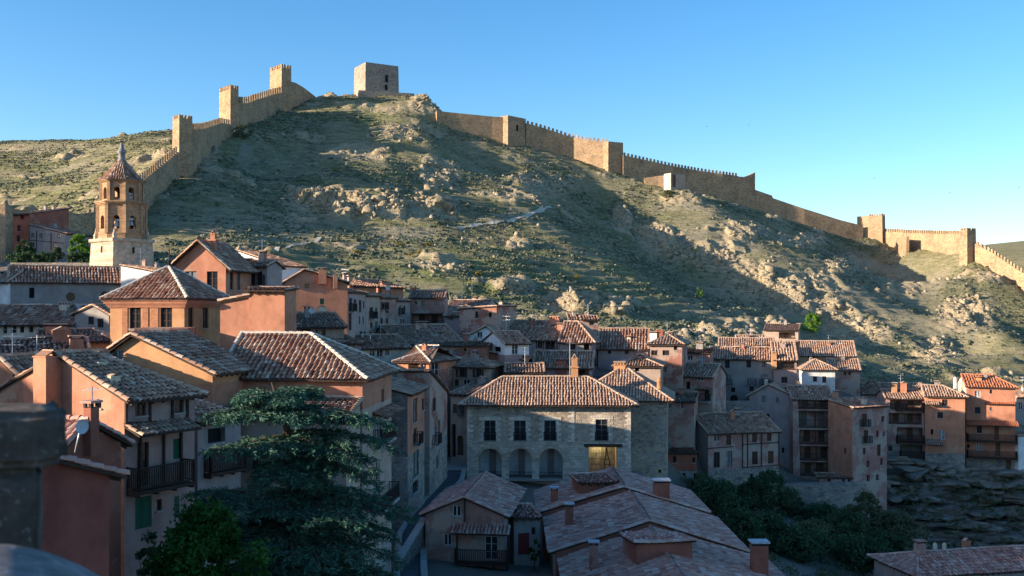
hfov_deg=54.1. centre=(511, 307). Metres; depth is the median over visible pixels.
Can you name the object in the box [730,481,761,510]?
tree
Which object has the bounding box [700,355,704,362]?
window
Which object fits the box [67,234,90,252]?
tree
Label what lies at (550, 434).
window
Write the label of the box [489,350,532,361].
town house
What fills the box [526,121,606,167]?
castle wall
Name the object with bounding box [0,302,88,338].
town house
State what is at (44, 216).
town house
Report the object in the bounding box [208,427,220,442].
window
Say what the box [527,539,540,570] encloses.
tree
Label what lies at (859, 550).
tree
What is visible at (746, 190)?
castle tower
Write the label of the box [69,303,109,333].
town house
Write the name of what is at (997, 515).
weeds
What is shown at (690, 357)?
window
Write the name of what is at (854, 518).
tree
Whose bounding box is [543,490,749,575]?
roofed house
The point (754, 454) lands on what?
window
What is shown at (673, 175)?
door
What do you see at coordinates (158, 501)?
window
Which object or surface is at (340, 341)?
town house
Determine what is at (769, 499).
tree
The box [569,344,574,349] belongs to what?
window
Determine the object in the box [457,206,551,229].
hill path
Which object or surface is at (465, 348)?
town house
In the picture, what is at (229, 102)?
castle tower
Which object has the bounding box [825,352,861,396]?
town house
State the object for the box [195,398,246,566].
town house
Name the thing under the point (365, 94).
wall
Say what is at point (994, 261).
castle wall
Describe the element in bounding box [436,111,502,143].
castle wall
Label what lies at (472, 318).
town house
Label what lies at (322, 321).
town house
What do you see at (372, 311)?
terraced house
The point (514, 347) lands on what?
window
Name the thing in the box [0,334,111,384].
town house
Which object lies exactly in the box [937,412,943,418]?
window
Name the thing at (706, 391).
window
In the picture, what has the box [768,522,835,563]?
tree
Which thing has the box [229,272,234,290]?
window
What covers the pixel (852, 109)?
sky
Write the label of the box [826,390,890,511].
town house
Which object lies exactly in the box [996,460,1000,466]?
window
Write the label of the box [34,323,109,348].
town house
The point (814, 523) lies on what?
tree
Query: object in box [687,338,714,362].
town house
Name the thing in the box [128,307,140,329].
window
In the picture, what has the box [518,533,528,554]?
door
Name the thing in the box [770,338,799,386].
town house
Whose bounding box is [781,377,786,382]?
window
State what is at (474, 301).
town house
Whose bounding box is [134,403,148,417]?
window
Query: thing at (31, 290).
window
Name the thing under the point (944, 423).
town house
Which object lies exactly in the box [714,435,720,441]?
window
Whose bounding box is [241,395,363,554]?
town house
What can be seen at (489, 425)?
window
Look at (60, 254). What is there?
bush
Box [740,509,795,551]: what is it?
tree
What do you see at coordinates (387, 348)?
town house
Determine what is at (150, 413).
town house
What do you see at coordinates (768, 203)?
castle wall
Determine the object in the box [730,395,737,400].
window
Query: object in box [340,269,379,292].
town house
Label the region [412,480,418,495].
window
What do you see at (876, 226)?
castle tower
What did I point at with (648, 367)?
town house
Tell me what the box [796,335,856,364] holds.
town house
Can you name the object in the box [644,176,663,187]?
castle wall
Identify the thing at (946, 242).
castle wall
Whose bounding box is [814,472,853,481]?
shed
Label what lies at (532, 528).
window
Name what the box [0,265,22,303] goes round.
town house
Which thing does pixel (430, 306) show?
town house
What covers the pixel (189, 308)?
window
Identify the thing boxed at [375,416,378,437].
window
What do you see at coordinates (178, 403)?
window
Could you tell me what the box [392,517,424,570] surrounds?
street wall
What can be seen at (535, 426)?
town hall
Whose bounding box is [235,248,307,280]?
town house
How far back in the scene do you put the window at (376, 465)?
61.47 m
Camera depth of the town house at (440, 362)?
111.52 m
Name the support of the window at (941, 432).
in the town house at (944, 423)
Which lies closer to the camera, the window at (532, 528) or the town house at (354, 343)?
the window at (532, 528)
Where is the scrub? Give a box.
[0,92,1023,386]
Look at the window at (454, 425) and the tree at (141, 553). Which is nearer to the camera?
the tree at (141, 553)
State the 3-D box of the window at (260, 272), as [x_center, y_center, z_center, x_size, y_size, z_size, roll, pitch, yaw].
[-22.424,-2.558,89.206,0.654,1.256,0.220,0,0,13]
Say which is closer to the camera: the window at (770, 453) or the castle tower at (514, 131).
the window at (770, 453)
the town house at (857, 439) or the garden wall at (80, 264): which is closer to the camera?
the town house at (857, 439)
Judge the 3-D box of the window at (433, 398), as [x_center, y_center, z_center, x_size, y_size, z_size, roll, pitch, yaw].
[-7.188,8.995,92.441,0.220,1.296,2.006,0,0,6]
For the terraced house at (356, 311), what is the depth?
116.64 m
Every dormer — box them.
[568,471,619,493]
[619,530,697,564]
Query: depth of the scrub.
304.56 m
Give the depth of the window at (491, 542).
71.43 m
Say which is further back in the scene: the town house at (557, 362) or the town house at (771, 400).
the town house at (771, 400)
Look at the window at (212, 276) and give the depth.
83.80 m
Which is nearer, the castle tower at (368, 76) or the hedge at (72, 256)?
the hedge at (72, 256)
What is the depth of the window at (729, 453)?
120.89 m
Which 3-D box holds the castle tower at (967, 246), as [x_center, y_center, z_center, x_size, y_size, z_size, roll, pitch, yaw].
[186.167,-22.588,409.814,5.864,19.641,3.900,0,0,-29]
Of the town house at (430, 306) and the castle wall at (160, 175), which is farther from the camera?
the castle wall at (160, 175)
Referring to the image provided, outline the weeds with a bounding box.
[887,472,1023,548]
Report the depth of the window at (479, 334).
129.66 m
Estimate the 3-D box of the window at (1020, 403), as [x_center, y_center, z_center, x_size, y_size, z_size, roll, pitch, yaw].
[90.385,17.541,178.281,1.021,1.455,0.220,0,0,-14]
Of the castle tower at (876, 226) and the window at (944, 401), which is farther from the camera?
the castle tower at (876, 226)
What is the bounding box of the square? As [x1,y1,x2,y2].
[447,454,643,480]
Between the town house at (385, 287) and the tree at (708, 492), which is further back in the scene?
the town house at (385, 287)
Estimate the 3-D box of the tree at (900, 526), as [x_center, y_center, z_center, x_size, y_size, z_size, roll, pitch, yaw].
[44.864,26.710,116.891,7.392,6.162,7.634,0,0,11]
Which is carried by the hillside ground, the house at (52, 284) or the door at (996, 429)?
the house at (52, 284)
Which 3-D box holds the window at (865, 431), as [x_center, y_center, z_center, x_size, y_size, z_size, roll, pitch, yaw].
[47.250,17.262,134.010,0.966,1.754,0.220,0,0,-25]
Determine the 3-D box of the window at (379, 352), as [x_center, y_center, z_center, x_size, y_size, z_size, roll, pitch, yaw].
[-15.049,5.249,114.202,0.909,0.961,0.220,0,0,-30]
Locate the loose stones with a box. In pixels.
[84,94,1018,379]
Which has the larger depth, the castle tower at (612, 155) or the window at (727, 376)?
the castle tower at (612, 155)
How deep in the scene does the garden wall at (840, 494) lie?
131.30 m
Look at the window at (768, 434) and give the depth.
122.26 m
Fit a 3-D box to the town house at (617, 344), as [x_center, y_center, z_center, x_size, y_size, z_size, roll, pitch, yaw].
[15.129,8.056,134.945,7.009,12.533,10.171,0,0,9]
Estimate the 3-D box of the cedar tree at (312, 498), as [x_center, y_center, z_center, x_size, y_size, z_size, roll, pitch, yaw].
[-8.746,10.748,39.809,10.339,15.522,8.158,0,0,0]
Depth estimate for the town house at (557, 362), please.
121.61 m
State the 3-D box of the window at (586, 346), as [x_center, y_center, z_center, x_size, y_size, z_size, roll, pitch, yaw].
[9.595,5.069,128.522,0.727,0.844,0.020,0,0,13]
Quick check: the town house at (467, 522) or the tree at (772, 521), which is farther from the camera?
the tree at (772, 521)
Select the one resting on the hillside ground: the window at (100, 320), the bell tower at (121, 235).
the bell tower at (121, 235)
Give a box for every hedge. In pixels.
[4,251,58,262]
[65,251,89,262]
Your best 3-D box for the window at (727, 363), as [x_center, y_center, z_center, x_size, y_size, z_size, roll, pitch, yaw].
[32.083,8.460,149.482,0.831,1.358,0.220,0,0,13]
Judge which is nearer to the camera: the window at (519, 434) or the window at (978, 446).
the window at (519, 434)
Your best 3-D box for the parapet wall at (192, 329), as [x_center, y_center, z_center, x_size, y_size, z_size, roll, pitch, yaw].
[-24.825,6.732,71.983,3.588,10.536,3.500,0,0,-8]
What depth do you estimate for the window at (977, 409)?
147.14 m
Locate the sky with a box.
[0,0,1023,244]
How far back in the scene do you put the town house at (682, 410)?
120.47 m
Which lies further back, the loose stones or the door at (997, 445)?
the loose stones
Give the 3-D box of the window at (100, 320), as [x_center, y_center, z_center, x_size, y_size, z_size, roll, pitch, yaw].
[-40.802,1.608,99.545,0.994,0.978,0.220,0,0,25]
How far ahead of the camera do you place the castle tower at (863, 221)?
475.19 m
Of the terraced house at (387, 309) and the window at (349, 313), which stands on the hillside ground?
the terraced house at (387, 309)
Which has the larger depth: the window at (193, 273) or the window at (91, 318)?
the window at (91, 318)
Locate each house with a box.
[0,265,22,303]
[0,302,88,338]
[0,326,91,353]
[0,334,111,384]
[0,348,209,575]
[7,264,120,303]
[13,204,69,252]
[28,222,92,254]
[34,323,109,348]
[42,455,129,575]
[66,399,134,575]
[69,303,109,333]
[106,329,255,407]
[118,248,161,285]
[171,230,259,295]
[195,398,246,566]
[217,293,251,349]
[230,330,404,574]
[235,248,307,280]
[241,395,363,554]
[243,286,299,333]
[245,245,285,286]
[282,267,350,334]
[296,305,348,338]
[296,323,348,343]
[331,334,365,350]
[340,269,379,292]
[348,288,368,337]
[354,323,412,376]
[355,278,406,297]
[365,291,398,325]
[366,292,382,333]
[375,321,462,349]
[391,343,460,454]
[391,377,429,531]
[396,297,412,323]
[397,364,449,496]
[408,286,448,324]
[419,470,526,569]
[431,332,492,363]
[442,303,471,334]
[447,375,492,462]
[448,284,497,309]
[452,349,503,389]
[457,300,517,335]
[460,324,495,339]
[481,315,532,375]
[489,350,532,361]
[504,355,545,376]
[508,316,570,353]
[510,502,543,565]
[532,346,595,377]
[533,466,710,560]
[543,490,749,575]
[556,525,784,575]
[557,320,601,368]
[566,310,579,321]
[579,311,599,333]
[596,327,650,369]
[611,342,667,384]
[646,322,691,392]
[668,387,699,449]
[668,447,698,483]
[684,359,727,412]
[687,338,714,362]
[696,408,782,490]
[709,342,772,400]
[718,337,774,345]
[735,328,763,336]
[746,377,789,468]
[763,319,800,341]
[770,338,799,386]
[785,384,834,479]
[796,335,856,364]
[797,357,838,393]
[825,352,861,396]
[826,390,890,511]
[860,378,922,400]
[867,537,1023,575]
[875,375,924,481]
[919,380,969,487]
[953,372,1019,505]
[1015,377,1023,424]
[1015,431,1023,476]
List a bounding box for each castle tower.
[0,204,12,262]
[172,114,192,177]
[219,84,238,127]
[270,64,291,111]
[354,62,398,93]
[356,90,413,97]
[501,115,525,146]
[603,141,622,174]
[738,172,754,208]
[857,216,868,237]
[868,213,884,242]
[959,228,975,265]
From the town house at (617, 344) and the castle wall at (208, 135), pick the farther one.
the castle wall at (208, 135)
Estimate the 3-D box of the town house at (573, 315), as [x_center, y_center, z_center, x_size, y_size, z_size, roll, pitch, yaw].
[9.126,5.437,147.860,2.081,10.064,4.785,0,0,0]
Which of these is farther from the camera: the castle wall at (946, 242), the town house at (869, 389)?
the castle wall at (946, 242)
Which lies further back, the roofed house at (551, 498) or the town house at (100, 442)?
the roofed house at (551, 498)
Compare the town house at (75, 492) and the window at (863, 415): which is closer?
the town house at (75, 492)
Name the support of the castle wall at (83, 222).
on the hillside ground
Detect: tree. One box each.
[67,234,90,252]
[134,529,157,575]
[137,492,278,575]
[162,382,420,575]
[686,472,713,494]
[690,478,757,517]
[695,287,703,298]
[719,506,769,547]
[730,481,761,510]
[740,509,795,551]
[741,469,800,512]
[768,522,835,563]
[774,488,805,517]
[788,518,841,549]
[796,501,850,524]
[800,313,822,332]
[822,507,870,538]
[829,530,896,575]
[842,488,889,535]
[866,526,908,551]
[871,508,931,549]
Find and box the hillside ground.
[0,92,1023,575]
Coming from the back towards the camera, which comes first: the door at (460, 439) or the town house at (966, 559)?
the door at (460, 439)
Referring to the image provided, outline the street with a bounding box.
[400,470,465,575]
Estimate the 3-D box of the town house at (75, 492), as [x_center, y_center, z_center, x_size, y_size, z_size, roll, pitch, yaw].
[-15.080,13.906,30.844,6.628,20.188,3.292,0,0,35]
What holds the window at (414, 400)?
in the town house at (407, 472)
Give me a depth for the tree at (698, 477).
112.12 m
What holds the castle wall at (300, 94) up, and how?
on the hillside ground
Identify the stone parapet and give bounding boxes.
[0,400,98,575]
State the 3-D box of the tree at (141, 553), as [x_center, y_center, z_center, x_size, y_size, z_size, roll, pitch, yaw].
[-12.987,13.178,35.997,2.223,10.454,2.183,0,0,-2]
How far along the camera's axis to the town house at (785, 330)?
183.82 m
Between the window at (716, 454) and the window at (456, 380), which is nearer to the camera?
the window at (456, 380)
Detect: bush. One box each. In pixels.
[14,239,36,252]
[51,247,65,262]
[232,124,253,138]
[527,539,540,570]
[660,189,673,197]
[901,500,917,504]
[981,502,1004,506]
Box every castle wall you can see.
[13,209,95,234]
[84,146,178,212]
[192,118,232,172]
[239,86,283,124]
[288,81,315,110]
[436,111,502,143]
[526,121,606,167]
[622,152,737,203]
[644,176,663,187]
[755,190,862,239]
[884,228,959,254]
[896,237,908,257]
[975,241,1023,290]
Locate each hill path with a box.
[269,237,329,250]
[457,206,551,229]
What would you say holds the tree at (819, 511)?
on the hillside ground
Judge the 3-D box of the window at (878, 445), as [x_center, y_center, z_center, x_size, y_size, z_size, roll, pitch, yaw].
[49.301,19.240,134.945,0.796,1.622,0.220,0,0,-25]
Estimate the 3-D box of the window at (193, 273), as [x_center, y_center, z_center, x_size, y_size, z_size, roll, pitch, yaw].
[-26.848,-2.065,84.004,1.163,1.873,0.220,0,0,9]
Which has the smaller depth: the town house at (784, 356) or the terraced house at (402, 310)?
the terraced house at (402, 310)
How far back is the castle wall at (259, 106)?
392.65 m
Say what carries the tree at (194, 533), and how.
on the hillside ground
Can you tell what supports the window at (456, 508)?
in the town house at (467, 522)
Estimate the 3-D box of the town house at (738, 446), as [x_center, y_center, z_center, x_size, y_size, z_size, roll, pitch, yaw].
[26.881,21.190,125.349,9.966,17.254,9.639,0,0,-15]
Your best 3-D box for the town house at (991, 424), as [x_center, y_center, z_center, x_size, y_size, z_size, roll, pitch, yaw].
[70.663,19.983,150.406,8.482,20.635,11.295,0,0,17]
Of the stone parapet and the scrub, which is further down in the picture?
the stone parapet
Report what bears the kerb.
on the street
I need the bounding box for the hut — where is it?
[664,173,684,189]
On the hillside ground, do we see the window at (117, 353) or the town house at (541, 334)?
the town house at (541, 334)
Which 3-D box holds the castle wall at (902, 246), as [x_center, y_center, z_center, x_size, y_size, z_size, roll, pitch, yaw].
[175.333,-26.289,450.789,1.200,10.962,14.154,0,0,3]
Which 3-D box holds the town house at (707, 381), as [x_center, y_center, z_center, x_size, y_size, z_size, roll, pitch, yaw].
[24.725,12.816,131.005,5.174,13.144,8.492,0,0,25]
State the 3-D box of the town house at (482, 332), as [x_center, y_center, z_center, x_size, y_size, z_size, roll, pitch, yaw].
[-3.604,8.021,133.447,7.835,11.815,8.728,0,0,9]
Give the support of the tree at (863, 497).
on the hillside ground
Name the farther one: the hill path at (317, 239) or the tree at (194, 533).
the hill path at (317, 239)
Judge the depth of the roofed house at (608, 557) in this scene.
60.42 m
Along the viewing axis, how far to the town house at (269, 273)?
89.82 m
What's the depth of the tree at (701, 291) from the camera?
277.68 m
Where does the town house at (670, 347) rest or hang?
on the hillside ground
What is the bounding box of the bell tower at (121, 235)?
[89,141,154,267]
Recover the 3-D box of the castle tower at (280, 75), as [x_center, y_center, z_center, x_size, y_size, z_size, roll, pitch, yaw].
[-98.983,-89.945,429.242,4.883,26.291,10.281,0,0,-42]
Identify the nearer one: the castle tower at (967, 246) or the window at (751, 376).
the window at (751, 376)
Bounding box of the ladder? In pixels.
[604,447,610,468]
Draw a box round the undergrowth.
[679,477,913,575]
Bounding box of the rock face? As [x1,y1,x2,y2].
[887,456,1023,549]
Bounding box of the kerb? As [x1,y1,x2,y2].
[393,469,465,575]
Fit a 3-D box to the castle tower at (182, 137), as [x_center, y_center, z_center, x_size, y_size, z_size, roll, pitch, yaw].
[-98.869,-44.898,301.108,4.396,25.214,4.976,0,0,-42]
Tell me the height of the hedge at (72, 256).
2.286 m
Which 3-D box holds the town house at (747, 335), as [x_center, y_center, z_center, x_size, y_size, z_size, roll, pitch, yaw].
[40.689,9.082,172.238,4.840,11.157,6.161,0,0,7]
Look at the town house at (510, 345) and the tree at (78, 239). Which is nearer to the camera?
the town house at (510, 345)
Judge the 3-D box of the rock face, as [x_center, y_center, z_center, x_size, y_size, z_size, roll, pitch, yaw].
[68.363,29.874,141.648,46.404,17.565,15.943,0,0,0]
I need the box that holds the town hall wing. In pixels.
[598,361,674,477]
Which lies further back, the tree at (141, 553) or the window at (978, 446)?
the window at (978, 446)
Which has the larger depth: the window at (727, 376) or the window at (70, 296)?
the window at (727, 376)
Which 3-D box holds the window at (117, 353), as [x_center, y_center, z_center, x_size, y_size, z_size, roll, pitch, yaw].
[-22.238,2.844,56.521,1.019,0.895,0.220,0,0,14]
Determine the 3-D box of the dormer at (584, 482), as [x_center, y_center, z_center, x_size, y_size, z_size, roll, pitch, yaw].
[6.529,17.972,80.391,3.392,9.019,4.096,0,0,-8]
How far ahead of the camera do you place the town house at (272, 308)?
73.85 m
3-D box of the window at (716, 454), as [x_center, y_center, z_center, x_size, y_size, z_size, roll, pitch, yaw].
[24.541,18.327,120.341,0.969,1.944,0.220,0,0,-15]
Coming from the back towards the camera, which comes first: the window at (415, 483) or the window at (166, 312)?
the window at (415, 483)
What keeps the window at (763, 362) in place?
in the town house at (748, 369)
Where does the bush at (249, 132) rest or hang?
on the hillside ground
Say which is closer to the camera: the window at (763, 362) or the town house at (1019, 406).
the window at (763, 362)
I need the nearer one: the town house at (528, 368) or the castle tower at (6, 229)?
the town house at (528, 368)
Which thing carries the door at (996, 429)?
in the town house at (991, 424)
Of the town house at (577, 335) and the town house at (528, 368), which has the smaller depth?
the town house at (528, 368)
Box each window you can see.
[29,288,33,297]
[66,292,74,300]
[89,316,93,324]
[98,318,102,327]
[111,350,122,358]
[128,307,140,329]
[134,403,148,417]
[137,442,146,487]
[155,499,163,512]
[161,307,171,326]
[174,400,185,414]
[186,271,196,278]
[188,307,191,326]
[202,308,209,328]
[207,271,217,289]
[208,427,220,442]
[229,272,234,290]
[237,273,240,290]
[258,271,261,284]
[349,313,352,330]
[374,463,377,494]
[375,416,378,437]
[376,350,382,357]
[412,450,419,479]
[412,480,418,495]
[413,398,417,423]
[414,428,417,443]
[432,363,439,376]
[432,398,436,412]
[443,534,452,546]
[451,505,461,517]
[453,424,455,456]
[454,379,458,386]
[460,368,464,376]
[477,332,481,337]
[484,420,495,441]
[485,536,498,560]
[511,345,518,354]
[513,420,526,441]
[530,527,536,535]
[537,341,542,348]
[543,420,556,441]
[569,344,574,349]
[584,344,588,349]
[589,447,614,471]
[595,419,608,441]
[650,350,657,355]
[662,350,669,355]
[687,355,692,360]
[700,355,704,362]
[705,390,708,400]
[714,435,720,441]
[714,452,720,467]
[724,360,729,368]
[725,435,731,445]
[726,375,730,385]
[727,451,732,466]
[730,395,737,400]
[746,361,750,367]
[750,375,753,383]
[752,434,757,442]
[752,451,758,464]
[761,361,766,367]
[761,375,767,384]
[766,433,770,441]
[768,451,774,463]
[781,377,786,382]
[862,413,867,426]
[864,430,867,442]
[877,444,879,456]
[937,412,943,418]
[939,430,944,439]
[941,399,947,405]
[974,391,980,397]
[975,407,979,413]
[976,426,982,433]
[976,443,981,450]
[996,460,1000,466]
[1019,402,1022,409]
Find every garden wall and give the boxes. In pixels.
[10,263,89,266]
[726,401,750,411]
[782,482,865,512]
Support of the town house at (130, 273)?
on the hillside ground
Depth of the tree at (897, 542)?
106.71 m
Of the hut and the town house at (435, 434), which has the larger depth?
the hut
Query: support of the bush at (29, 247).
on the hillside ground
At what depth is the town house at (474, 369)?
114.33 m
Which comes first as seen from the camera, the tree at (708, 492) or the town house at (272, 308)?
the town house at (272, 308)
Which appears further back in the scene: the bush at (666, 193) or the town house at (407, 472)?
the bush at (666, 193)
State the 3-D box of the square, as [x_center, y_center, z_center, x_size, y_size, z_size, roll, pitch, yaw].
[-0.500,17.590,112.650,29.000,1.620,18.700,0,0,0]
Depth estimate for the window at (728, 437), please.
120.86 m
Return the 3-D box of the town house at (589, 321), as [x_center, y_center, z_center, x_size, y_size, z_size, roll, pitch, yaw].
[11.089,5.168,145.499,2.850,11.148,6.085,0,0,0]
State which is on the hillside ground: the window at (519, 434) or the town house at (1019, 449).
the town house at (1019, 449)
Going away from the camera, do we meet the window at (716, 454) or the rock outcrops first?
the window at (716, 454)
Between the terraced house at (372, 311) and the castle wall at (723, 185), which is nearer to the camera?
the terraced house at (372, 311)
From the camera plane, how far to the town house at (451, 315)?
139.66 m
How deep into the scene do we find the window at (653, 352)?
126.97 m
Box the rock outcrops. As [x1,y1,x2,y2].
[281,97,992,358]
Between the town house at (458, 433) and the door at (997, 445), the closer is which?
the town house at (458, 433)
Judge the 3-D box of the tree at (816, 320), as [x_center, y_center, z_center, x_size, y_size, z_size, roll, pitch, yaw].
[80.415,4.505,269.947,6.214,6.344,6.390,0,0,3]
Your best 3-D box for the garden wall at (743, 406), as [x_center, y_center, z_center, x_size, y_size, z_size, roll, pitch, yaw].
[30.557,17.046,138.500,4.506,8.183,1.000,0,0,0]
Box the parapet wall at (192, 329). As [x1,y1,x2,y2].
[134,327,195,334]
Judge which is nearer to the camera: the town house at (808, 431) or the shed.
the shed
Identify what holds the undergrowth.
on the hillside ground
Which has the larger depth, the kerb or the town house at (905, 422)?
the town house at (905, 422)
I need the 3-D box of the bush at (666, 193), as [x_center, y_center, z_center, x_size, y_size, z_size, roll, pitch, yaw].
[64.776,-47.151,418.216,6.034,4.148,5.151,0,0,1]
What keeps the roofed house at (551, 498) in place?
on the hillside ground
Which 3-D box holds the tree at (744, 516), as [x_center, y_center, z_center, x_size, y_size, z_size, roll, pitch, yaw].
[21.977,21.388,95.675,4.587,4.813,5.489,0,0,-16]
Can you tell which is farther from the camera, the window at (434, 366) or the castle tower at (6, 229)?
the castle tower at (6, 229)
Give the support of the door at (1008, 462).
in the town house at (991, 424)
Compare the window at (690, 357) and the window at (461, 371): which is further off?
the window at (690, 357)
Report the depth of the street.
81.66 m
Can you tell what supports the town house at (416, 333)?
on the hillside ground
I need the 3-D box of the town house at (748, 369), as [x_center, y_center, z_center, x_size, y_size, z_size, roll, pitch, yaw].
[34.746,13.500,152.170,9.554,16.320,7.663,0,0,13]
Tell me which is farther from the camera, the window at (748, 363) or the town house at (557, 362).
the window at (748, 363)
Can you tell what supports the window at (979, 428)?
in the town house at (991, 424)
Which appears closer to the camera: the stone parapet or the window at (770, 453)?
the stone parapet
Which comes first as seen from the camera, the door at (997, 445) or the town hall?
the town hall
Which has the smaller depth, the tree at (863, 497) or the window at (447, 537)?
the window at (447, 537)
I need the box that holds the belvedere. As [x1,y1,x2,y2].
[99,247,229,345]
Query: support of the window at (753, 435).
in the town house at (738, 446)
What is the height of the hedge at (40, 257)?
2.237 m
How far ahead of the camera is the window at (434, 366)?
110.42 m
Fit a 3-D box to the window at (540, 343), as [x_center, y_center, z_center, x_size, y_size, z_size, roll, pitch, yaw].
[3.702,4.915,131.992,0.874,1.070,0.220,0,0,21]
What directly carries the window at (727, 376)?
in the town house at (748, 369)
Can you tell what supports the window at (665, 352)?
in the town house at (670, 347)
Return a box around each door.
[458,435,462,454]
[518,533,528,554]
[672,174,675,186]
[994,426,998,439]
[995,443,999,455]
[1006,460,1010,468]
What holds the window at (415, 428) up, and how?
in the town house at (407, 472)
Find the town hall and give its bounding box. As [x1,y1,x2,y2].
[457,354,640,484]
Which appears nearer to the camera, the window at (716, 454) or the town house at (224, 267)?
the town house at (224, 267)
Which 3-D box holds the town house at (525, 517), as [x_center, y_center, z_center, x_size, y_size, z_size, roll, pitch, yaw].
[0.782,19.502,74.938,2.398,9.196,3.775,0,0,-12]
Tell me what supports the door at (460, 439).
in the town house at (458, 433)
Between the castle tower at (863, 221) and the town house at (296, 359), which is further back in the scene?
the castle tower at (863, 221)
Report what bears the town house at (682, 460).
on the hillside ground
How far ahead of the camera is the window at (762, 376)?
148.43 m
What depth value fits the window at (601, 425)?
104.47 m
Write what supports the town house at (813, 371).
on the hillside ground
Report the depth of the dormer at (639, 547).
58.82 m
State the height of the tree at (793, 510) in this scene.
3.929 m
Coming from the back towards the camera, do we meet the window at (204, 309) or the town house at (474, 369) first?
the town house at (474, 369)
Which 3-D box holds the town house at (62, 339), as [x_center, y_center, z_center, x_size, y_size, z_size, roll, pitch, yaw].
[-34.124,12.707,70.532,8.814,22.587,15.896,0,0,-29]
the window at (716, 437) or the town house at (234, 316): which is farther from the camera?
the window at (716, 437)
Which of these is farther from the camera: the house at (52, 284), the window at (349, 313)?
the house at (52, 284)
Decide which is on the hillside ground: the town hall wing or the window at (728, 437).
the town hall wing
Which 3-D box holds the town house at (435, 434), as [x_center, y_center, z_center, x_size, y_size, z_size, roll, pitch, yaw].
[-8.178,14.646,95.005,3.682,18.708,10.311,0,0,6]
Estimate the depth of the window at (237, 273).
86.02 m
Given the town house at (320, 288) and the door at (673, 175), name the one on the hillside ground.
the town house at (320, 288)
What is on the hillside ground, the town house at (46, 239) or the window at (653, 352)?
the town house at (46, 239)
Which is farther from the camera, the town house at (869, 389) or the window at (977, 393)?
the town house at (869, 389)
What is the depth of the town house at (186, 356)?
56.14 m

